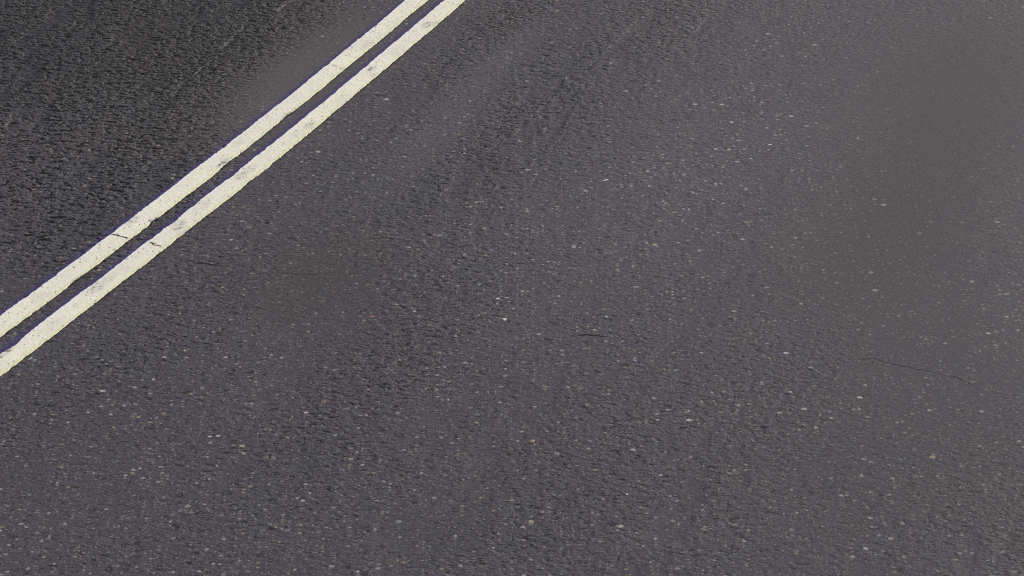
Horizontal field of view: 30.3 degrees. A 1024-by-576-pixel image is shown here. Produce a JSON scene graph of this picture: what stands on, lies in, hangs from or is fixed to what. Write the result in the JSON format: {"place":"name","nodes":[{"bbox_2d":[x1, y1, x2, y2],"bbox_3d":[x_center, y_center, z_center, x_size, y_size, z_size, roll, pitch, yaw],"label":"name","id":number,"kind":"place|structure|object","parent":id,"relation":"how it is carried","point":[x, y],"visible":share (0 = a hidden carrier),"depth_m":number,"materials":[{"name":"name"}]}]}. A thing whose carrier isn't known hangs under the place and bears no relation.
{"place":"outdoors","nodes":[
{"label":"outdoors","id":0,"kind":"place"},
{"bbox_2d":[0,0,1023,575],"bbox_3d":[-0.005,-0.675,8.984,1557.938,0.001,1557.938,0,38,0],"label":"road","id":1,"kind":"structure","parent":0,"point":[734,220],"depth_m":8.09,"materials":[{"name":"grey asphalt"}]},
{"bbox_2d":[0,0,427,336],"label":"road line","id":2,"kind":"object","parent":1,"relation":"on","point":[87,261],"visible":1,"depth_m":8.78,"materials":[{"name":"white paint"}]},
{"bbox_2d":[0,0,464,375],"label":"road line","id":3,"kind":"object","parent":1,"relation":"on","point":[46,329],"visible":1,"depth_m":8.65,"materials":[{"name":"paint"}]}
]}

